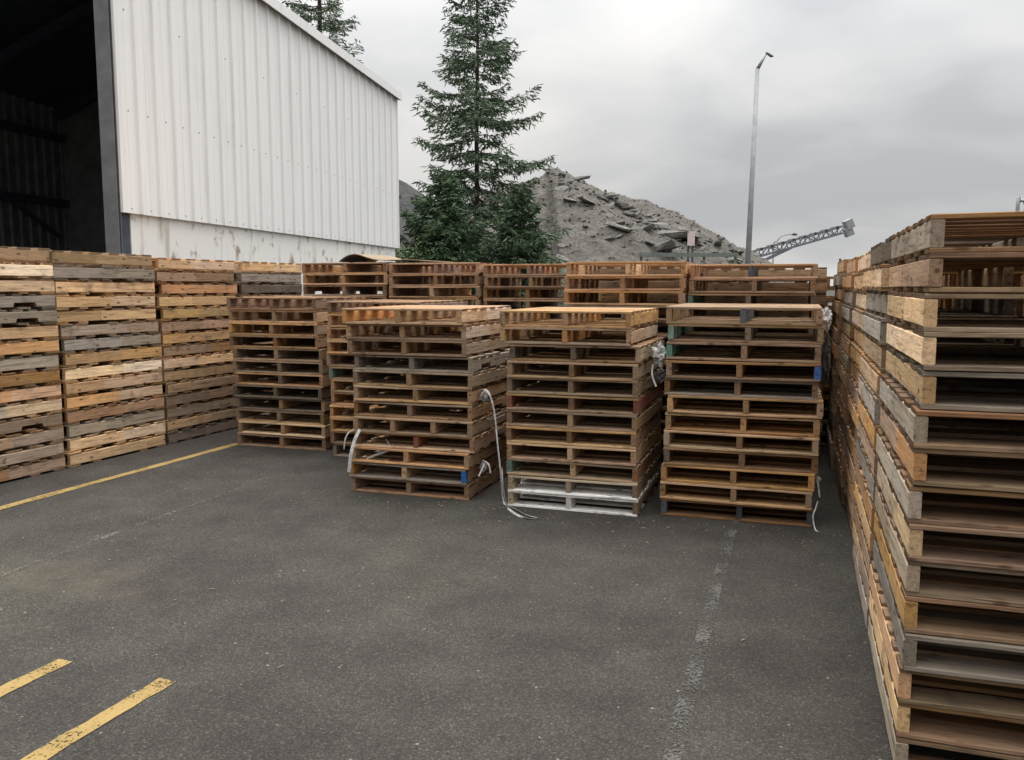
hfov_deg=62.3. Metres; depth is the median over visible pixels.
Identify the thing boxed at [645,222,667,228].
concrete slab
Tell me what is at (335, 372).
pallet
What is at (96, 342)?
pallet
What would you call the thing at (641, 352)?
pallet
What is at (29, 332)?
pallet
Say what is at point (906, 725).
pallet
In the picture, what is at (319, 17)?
fir tree
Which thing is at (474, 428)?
pallet
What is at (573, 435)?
pallet
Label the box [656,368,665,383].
plastic wrap
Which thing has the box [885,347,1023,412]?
pallet
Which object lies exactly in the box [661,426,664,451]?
pallet
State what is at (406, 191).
gravel hill
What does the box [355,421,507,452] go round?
pallet
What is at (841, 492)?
pallet
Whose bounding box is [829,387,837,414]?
pallet
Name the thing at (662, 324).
pallet
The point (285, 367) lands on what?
pallet
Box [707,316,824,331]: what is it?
pallet
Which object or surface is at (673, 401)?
pallet
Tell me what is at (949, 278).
pallet
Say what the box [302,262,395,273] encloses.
pallet
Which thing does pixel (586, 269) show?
pallet
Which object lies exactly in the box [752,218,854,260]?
conveyor
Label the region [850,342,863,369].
pallet
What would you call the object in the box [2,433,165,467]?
pallet
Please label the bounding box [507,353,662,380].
pallet
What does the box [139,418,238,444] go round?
pallet
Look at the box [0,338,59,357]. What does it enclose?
pallet
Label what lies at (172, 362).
pallet
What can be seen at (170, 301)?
pallet
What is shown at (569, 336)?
pallet
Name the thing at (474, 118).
fir tree
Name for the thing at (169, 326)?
pallet
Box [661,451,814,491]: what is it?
pallet
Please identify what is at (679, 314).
pallet
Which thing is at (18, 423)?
pallet
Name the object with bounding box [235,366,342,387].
pallet
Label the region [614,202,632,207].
concrete slab
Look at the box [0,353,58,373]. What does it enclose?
pallet
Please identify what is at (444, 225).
young fir
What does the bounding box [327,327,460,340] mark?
pallet
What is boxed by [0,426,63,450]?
pallet
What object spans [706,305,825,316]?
pallet
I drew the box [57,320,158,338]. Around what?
pallet
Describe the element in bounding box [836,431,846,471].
pallet
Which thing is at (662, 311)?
pallet
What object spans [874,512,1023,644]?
pallet
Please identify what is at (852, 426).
pallet
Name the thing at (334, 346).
pallet
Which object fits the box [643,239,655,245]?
concrete slab
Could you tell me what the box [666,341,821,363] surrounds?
pallet
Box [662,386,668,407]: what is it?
pallet
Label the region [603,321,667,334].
pallet
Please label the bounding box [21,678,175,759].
road marking
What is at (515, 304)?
pallet
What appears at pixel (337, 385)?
pallet
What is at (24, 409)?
pallet
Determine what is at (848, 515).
pallet
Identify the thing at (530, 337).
pallet
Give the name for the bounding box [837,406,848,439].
pallet
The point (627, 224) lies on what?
rubble stones
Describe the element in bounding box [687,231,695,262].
sign board
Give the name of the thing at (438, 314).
pallet
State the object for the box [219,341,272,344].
pallet
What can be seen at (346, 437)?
plastic strap
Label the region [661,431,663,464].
pallet
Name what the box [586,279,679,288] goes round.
pallet
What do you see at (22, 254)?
pallet
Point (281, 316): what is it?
pallet
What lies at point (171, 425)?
pallet
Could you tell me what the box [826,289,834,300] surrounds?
pallet
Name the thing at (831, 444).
pallet
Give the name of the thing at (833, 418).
pallet
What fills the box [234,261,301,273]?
pallet
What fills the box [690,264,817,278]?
pallet
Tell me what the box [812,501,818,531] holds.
plastic strap
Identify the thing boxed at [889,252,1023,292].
pallet
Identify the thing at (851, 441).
pallet
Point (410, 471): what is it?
pallet
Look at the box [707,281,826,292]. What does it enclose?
pallet
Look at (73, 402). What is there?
pallet
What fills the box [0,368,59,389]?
pallet
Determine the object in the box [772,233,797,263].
street lamp
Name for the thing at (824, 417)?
pallet
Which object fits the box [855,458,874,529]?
pallet
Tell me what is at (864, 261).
pallet
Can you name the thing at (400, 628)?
ground
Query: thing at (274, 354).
pallet
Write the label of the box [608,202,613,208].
concrete slab
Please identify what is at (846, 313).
pallet
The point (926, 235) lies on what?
pallet
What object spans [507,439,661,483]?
pallet
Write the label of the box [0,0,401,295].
warehouse
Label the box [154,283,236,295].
pallet
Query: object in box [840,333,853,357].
pallet
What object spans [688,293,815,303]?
pallet
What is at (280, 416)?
pallet
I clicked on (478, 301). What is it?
pallet
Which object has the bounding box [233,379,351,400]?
pallet
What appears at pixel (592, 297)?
pallet
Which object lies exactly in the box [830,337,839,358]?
pallet
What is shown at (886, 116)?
sky
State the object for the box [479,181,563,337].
young fir
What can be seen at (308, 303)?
pallet
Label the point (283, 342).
pallet
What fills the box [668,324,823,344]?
pallet
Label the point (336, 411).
pallet
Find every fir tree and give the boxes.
[282,0,415,258]
[400,0,571,292]
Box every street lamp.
[745,52,773,263]
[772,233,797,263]
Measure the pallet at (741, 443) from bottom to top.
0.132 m
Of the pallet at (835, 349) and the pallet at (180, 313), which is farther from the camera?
the pallet at (180, 313)
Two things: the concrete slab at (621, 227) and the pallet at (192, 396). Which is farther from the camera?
the concrete slab at (621, 227)
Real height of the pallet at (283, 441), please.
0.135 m
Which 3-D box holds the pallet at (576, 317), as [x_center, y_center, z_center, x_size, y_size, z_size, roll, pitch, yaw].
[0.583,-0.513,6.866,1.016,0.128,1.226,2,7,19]
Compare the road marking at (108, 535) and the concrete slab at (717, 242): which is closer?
the road marking at (108, 535)
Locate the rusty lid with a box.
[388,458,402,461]
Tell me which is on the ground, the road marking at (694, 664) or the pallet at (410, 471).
the road marking at (694, 664)
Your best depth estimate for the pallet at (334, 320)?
8.41 m
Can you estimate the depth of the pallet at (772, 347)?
7.79 m
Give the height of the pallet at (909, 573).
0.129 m
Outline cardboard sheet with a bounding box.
[339,254,453,262]
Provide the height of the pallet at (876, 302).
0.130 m
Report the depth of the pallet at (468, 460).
7.00 m
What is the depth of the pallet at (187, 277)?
9.44 m
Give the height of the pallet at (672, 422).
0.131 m
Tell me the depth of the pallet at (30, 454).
7.61 m
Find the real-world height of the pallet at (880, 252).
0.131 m
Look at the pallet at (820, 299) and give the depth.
8.47 m
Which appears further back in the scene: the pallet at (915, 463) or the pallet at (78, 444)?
the pallet at (78, 444)
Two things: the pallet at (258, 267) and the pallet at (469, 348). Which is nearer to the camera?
the pallet at (469, 348)
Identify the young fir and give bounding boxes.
[396,168,499,304]
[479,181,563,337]
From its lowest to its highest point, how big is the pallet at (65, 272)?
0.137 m
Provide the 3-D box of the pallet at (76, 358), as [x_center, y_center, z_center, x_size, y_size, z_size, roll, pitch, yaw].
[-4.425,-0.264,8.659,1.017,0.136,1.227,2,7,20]
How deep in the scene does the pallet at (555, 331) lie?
9.87 m
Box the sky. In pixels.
[278,0,1023,285]
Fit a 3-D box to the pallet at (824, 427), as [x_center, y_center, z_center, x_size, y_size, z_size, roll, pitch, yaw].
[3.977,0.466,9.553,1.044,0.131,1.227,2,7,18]
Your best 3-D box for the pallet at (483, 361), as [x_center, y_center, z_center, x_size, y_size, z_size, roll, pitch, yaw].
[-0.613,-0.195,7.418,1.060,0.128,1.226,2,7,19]
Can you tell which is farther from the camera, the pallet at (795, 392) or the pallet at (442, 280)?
the pallet at (442, 280)
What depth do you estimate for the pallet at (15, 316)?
7.55 m
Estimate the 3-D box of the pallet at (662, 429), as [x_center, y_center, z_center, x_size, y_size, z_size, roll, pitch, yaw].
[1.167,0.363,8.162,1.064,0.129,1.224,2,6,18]
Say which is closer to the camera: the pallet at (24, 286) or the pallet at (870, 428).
the pallet at (870, 428)
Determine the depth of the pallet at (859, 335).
5.89 m
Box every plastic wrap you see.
[478,460,490,475]
[480,390,487,402]
[651,340,665,386]
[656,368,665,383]
[815,475,820,496]
[822,307,831,332]
[822,332,830,384]
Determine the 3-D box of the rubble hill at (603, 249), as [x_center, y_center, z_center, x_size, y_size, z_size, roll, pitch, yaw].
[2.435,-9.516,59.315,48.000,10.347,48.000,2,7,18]
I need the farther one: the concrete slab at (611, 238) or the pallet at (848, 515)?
the concrete slab at (611, 238)
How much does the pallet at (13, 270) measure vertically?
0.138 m
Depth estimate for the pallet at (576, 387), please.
6.53 m
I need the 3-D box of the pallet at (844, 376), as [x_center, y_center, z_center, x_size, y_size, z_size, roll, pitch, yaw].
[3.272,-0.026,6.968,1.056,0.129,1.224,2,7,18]
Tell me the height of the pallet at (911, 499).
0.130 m
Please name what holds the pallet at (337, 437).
on the pallet at (338, 450)
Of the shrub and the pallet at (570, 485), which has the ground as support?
the shrub
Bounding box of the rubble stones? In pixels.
[396,166,764,269]
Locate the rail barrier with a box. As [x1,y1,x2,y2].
[639,252,737,267]
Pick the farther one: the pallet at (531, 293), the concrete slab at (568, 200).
the concrete slab at (568, 200)
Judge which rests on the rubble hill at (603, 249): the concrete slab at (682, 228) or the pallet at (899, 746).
the concrete slab at (682, 228)
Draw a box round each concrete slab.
[555,185,568,190]
[556,254,568,262]
[559,182,571,187]
[563,198,576,201]
[570,174,590,180]
[577,196,594,203]
[597,195,608,201]
[604,193,619,197]
[605,221,633,231]
[605,235,614,240]
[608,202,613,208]
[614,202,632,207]
[621,211,634,216]
[641,223,655,230]
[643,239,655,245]
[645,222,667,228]
[652,239,682,250]
[656,230,701,239]
[678,225,687,230]
[714,239,721,245]
[725,257,733,262]
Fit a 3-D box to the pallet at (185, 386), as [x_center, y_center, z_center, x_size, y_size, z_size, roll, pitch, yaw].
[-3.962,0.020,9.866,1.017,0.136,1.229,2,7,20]
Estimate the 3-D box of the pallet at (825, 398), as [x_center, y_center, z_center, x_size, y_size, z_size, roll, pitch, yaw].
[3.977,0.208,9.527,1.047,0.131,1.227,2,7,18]
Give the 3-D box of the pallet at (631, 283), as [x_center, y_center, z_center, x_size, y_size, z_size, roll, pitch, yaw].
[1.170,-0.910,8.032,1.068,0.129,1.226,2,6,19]
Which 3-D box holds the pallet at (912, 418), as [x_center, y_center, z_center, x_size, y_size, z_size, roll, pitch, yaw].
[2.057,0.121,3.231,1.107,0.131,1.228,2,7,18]
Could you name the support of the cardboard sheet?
on the pallet at (345, 268)
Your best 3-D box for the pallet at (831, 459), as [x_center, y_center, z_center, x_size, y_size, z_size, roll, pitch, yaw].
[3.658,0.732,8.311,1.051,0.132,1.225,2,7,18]
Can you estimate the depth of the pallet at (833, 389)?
7.88 m
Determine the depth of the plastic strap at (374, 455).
6.98 m
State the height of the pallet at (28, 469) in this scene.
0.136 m
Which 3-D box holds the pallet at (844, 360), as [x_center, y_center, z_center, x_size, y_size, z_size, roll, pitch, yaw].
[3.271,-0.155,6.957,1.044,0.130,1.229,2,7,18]
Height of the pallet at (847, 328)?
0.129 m
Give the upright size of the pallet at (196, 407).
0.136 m
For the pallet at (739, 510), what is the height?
0.131 m
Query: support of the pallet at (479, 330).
on the pallet at (469, 348)
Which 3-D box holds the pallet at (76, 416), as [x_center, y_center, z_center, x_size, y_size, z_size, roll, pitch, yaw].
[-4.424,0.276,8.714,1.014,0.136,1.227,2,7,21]
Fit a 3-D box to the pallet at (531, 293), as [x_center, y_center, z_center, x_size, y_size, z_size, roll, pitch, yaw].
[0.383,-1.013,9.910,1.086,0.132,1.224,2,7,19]
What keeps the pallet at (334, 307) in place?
on the pallet at (334, 320)
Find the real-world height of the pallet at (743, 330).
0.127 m
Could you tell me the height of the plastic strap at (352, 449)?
0.362 m
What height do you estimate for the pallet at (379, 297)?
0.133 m
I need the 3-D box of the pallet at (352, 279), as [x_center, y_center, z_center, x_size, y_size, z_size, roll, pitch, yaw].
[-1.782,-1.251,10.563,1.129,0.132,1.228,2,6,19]
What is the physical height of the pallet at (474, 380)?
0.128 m
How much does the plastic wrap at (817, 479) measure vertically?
0.146 m
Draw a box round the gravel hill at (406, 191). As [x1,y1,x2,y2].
[395,180,425,248]
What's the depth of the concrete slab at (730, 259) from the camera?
47.97 m
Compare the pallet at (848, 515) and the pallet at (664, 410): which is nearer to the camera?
the pallet at (848, 515)
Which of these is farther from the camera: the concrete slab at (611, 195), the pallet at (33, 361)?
the concrete slab at (611, 195)
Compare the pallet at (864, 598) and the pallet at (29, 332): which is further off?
the pallet at (29, 332)
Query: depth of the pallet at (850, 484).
5.94 m
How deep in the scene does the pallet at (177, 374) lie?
9.59 m
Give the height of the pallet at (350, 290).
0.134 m
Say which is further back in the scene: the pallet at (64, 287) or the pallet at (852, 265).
the pallet at (64, 287)
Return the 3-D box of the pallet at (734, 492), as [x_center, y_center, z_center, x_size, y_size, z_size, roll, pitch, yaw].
[1.804,0.776,6.722,1.076,0.132,1.224,2,7,19]
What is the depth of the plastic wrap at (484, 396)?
6.81 m
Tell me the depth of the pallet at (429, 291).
9.82 m
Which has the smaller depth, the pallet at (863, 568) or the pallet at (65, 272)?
the pallet at (863, 568)
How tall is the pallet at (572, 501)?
0.129 m
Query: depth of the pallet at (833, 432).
7.99 m
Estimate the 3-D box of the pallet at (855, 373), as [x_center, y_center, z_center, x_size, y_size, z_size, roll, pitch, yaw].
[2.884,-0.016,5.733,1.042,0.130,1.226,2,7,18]
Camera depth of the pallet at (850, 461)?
5.94 m
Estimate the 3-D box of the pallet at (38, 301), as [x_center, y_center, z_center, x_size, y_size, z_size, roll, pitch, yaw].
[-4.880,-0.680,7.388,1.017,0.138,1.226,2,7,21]
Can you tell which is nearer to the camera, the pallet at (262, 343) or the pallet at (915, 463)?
the pallet at (915, 463)
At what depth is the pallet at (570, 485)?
6.55 m
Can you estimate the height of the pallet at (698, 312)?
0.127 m
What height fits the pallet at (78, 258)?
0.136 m
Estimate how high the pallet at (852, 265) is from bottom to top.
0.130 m
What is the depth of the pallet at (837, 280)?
7.89 m
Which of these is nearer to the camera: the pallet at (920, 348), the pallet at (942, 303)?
the pallet at (920, 348)
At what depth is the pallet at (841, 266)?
7.87 m
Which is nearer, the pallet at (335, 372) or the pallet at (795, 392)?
the pallet at (795, 392)
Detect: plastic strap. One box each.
[343,429,353,448]
[347,429,360,472]
[366,439,390,458]
[478,389,537,518]
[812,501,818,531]
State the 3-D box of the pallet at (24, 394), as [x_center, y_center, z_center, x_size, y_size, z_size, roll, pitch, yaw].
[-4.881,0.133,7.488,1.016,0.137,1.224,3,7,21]
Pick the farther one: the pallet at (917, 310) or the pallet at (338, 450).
the pallet at (338, 450)
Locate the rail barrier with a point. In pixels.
(672, 255)
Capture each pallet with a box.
[0,246,49,262]
[0,262,52,278]
[0,279,54,293]
[0,293,55,308]
[0,309,56,325]
[0,324,58,341]
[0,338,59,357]
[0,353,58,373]
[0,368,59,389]
[0,383,60,405]
[0,397,61,418]
[0,411,61,436]
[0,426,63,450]
[0,441,63,468]
[0,454,65,481]
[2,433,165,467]
[19,294,154,309]
[20,307,155,323]
[21,371,162,395]
[23,345,161,366]
[24,250,151,267]
[25,395,164,424]
[26,383,162,410]
[29,265,154,280]
[38,358,161,381]
[42,421,165,452]
[44,280,154,294]
[44,408,164,438]
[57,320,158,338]
[59,332,160,352]
[130,407,236,431]
[133,328,229,345]
[133,396,236,419]
[135,373,234,395]
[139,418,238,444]
[140,384,233,407]
[148,340,232,357]
[148,362,234,382]
[149,351,233,370]
[152,258,234,271]
[154,270,233,282]
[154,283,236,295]
[155,295,235,307]
[156,306,237,320]
[158,317,228,332]
[200,272,300,283]
[210,294,301,296]
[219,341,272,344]
[226,296,371,310]
[228,322,345,336]
[229,310,327,323]
[229,334,345,349]
[233,284,301,294]
[233,343,341,361]
[233,356,353,374]
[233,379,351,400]
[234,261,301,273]
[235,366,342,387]
[236,389,353,412]
[236,402,353,425]
[237,424,354,450]
[238,413,352,438]
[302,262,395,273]
[303,273,397,284]
[303,285,388,295]
[326,353,399,366]
[327,299,467,313]
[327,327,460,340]
[327,340,462,353]
[328,314,388,326]
[329,366,399,380]
[329,401,383,418]
[330,410,461,431]
[330,427,386,444]
[331,374,400,392]
[331,392,385,406]
[333,435,377,456]
[342,305,510,324]
[343,296,389,299]
[346,321,511,340]
[347,335,509,356]
[349,447,506,484]
[351,459,506,499]
[352,435,506,469]
[353,362,507,389]
[353,375,506,404]
[353,404,517,437]
[354,348,509,372]
[354,389,506,421]
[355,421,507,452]
[389,262,493,274]
[389,274,512,285]
[389,286,484,297]
[390,297,499,304]
[483,288,564,299]
[483,299,563,308]
[483,336,541,339]
[484,264,566,275]
[484,276,569,287]
[500,307,658,328]
[500,323,657,345]
[506,381,661,414]
[506,396,662,432]
[506,410,661,449]
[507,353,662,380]
[507,367,663,397]
[507,425,660,466]
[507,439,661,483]
[508,454,660,500]
[508,468,660,516]
[509,337,664,363]
[520,313,562,322]
[549,330,562,332]
[564,276,690,290]
[564,291,689,305]
[565,305,665,320]
[565,330,667,349]
[566,261,693,276]
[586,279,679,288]
[598,293,678,301]
[600,267,680,274]
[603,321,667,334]
[657,323,667,326]
[658,308,666,313]
[660,467,811,509]
[661,396,667,422]
[661,413,665,436]
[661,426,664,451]
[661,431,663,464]
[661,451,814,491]
[661,484,812,526]
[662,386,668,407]
[663,419,818,455]
[663,434,817,473]
[664,367,818,400]
[665,355,820,381]
[665,398,819,437]
[666,303,822,325]
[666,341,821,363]
[667,382,823,418]
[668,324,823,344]
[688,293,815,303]
[689,279,815,292]
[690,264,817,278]
[691,309,813,317]
[691,327,812,332]
[693,345,812,348]
[706,293,825,305]
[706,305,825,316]
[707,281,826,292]
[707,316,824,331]
[708,267,826,280]
[818,444,820,457]
[820,425,826,444]
[822,386,828,397]
[822,400,827,420]
[822,411,827,433]
[823,388,828,409]
[826,276,833,288]
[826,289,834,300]
[826,423,835,456]
[826,437,834,469]
[828,399,837,428]
[828,413,836,442]
[829,377,838,400]
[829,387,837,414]
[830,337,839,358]
[830,352,838,372]
[830,365,838,386]
[831,325,841,343]
[832,300,843,315]
[833,273,846,287]
[833,313,841,329]
[833,459,844,503]
[835,287,844,301]
[835,445,844,488]
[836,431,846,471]
[837,259,850,273]
[837,390,849,423]
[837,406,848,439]
[837,417,846,455]
[838,361,849,389]
[838,377,848,406]
[839,347,850,373]
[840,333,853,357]
[841,304,855,323]
[842,273,856,289]
[842,319,853,339]
[844,290,856,306]
[844,476,853,522]
[845,459,854,510]
[845,495,852,541]
[846,426,856,465]
[846,444,854,485]
[847,257,858,273]
[847,392,858,432]
[849,376,858,408]
[849,414,856,442]
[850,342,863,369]
[850,360,860,384]
[852,308,863,332]
[853,498,873,579]
[853,521,869,600]
[853,539,868,629]
[854,271,1023,291]
[854,327,864,350]
[854,479,874,554]
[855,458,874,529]
[856,291,1015,311]
[856,437,876,503]
[857,397,931,450]
[857,416,877,476]
[858,250,871,272]
[858,374,1006,430]
[860,354,886,398]
[862,264,1023,290]
[862,312,1014,344]
[863,335,886,371]
[866,290,1019,317]
[868,615,1023,759]
[869,560,1023,719]
[869,589,1023,756]
[870,236,1023,266]
[873,539,1023,684]
[874,483,1023,607]
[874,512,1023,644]
[876,429,1023,531]
[876,459,1023,571]
[879,375,1023,453]
[880,403,1023,492]
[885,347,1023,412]
[886,319,1023,372]
[887,291,1023,332]
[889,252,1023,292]
[891,211,1023,262]
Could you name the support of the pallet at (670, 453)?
on the pallet at (733, 475)
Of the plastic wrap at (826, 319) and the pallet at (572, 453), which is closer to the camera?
the plastic wrap at (826, 319)
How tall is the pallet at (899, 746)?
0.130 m
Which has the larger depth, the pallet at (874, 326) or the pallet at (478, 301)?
the pallet at (478, 301)
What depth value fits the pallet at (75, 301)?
8.32 m
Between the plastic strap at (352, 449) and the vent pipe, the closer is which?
the plastic strap at (352, 449)
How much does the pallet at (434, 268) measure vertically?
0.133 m
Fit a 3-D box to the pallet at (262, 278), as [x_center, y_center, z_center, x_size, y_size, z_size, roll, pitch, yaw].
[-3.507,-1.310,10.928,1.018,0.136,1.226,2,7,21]
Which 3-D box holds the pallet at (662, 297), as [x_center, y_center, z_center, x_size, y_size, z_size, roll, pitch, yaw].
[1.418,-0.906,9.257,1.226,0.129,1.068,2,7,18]
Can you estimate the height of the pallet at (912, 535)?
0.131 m
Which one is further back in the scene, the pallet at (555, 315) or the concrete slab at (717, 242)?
the concrete slab at (717, 242)
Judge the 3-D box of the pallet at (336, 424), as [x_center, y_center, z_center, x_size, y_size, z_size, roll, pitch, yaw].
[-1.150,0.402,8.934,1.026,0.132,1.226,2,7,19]
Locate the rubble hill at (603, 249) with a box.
[397,168,831,316]
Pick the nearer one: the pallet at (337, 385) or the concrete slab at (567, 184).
the pallet at (337, 385)
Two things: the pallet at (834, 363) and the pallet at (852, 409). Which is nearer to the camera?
the pallet at (852, 409)
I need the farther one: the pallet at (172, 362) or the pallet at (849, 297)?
the pallet at (172, 362)
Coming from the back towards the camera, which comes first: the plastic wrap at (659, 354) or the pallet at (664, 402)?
the pallet at (664, 402)
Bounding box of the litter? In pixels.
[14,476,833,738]
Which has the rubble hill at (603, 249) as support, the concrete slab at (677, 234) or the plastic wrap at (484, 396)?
the concrete slab at (677, 234)
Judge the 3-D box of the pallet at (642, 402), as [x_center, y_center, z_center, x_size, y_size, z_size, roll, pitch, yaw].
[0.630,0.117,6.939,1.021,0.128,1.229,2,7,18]
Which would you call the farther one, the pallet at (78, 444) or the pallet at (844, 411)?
the pallet at (78, 444)
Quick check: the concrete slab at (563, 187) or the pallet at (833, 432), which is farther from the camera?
the concrete slab at (563, 187)
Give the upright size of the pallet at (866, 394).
0.130 m
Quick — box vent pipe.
[1015,194,1023,210]
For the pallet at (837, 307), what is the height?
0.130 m
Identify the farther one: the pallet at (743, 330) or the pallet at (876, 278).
the pallet at (743, 330)
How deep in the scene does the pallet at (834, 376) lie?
7.83 m
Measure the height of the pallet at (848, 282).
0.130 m
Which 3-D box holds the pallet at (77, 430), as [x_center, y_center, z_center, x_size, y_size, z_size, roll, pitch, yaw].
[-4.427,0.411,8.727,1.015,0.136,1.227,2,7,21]
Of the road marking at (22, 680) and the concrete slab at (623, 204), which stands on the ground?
the road marking at (22, 680)
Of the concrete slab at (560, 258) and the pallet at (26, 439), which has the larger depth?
the concrete slab at (560, 258)
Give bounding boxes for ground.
[0,290,1004,759]
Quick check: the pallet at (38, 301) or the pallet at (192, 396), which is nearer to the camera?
the pallet at (38, 301)
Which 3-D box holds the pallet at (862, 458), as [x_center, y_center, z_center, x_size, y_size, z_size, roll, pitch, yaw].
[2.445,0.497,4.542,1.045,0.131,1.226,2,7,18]
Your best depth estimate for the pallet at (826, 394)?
9.13 m
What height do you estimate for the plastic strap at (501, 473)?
0.906 m
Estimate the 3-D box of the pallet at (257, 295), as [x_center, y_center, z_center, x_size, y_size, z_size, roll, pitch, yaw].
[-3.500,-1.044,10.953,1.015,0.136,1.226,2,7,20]
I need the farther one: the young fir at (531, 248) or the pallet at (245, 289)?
the young fir at (531, 248)
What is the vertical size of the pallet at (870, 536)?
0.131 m
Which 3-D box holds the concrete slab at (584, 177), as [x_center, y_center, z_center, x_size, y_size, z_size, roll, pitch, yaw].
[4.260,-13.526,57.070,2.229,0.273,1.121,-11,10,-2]
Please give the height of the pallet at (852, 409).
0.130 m
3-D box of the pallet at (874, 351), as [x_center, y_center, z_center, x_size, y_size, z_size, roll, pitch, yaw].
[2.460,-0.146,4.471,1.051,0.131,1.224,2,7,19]
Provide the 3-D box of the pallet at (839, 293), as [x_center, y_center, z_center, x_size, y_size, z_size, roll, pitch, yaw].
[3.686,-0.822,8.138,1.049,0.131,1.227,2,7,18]
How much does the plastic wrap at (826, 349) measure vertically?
0.435 m
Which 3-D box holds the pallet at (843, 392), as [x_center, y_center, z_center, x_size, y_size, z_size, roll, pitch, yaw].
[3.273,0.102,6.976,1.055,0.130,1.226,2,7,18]
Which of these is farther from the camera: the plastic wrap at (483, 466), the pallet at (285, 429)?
the pallet at (285, 429)
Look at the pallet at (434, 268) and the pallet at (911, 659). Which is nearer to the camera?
the pallet at (911, 659)
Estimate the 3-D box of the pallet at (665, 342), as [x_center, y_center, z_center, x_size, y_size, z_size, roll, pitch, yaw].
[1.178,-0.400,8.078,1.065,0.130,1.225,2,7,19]
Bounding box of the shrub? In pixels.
[395,235,443,262]
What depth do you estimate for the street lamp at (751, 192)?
27.35 m
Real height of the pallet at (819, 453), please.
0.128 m
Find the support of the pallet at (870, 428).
on the pallet at (866, 444)
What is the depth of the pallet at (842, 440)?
6.98 m
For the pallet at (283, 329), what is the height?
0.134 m
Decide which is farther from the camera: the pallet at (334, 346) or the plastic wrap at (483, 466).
the pallet at (334, 346)
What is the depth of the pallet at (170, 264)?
9.47 m
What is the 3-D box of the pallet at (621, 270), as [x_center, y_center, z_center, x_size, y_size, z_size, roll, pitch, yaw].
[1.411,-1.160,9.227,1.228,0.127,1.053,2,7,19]
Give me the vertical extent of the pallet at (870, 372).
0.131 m
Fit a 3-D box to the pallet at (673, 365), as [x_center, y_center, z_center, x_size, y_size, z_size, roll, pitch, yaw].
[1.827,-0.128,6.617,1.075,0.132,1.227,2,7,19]
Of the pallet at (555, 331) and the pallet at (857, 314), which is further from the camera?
the pallet at (555, 331)
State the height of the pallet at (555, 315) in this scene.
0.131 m
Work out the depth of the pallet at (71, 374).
8.45 m
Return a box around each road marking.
[0,437,263,509]
[0,478,266,576]
[0,659,71,696]
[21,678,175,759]
[663,511,738,759]
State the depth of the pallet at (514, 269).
9.52 m
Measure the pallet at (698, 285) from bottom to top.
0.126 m
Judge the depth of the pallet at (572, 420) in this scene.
6.54 m
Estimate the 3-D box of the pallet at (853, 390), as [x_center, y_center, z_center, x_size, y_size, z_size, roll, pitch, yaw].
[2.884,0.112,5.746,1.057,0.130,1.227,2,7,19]
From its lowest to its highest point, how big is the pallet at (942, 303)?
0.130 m
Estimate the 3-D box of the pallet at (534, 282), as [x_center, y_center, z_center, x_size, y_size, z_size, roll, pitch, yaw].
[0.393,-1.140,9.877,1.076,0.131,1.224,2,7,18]
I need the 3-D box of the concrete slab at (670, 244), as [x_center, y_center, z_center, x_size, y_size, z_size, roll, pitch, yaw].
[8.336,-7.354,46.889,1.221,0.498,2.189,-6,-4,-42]
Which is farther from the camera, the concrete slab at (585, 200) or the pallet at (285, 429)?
the concrete slab at (585, 200)
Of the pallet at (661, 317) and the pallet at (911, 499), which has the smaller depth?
the pallet at (911, 499)
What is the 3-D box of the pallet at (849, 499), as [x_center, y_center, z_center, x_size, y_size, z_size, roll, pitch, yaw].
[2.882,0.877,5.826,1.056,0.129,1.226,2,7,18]
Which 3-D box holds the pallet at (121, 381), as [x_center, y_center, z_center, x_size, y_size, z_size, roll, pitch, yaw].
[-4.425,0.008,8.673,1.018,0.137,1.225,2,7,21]
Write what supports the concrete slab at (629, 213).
on the rubble hill at (603, 249)
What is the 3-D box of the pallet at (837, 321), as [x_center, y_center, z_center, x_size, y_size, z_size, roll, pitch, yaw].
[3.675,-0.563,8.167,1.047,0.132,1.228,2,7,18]
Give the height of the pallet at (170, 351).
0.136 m
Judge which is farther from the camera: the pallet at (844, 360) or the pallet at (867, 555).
the pallet at (844, 360)
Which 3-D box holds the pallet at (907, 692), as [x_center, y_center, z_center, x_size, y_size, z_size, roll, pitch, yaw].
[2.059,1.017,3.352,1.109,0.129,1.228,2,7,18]
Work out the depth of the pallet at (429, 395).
7.04 m
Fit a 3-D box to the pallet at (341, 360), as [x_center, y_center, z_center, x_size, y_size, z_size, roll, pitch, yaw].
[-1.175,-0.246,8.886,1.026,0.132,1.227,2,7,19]
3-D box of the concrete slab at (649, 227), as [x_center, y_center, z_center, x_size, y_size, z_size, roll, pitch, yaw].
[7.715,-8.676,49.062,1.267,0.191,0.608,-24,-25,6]
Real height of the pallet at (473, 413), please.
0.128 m
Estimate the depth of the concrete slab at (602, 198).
52.45 m
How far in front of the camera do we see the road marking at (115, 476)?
7.58 m
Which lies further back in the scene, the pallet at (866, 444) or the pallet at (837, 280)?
the pallet at (837, 280)
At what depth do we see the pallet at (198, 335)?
9.52 m
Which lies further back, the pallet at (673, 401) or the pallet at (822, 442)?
the pallet at (822, 442)
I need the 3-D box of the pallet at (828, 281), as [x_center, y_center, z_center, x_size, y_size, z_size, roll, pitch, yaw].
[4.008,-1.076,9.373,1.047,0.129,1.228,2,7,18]
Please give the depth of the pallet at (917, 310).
2.97 m
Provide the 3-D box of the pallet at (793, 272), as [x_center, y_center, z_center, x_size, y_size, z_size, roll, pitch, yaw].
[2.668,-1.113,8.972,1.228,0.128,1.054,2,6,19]
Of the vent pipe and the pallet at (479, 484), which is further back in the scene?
the vent pipe

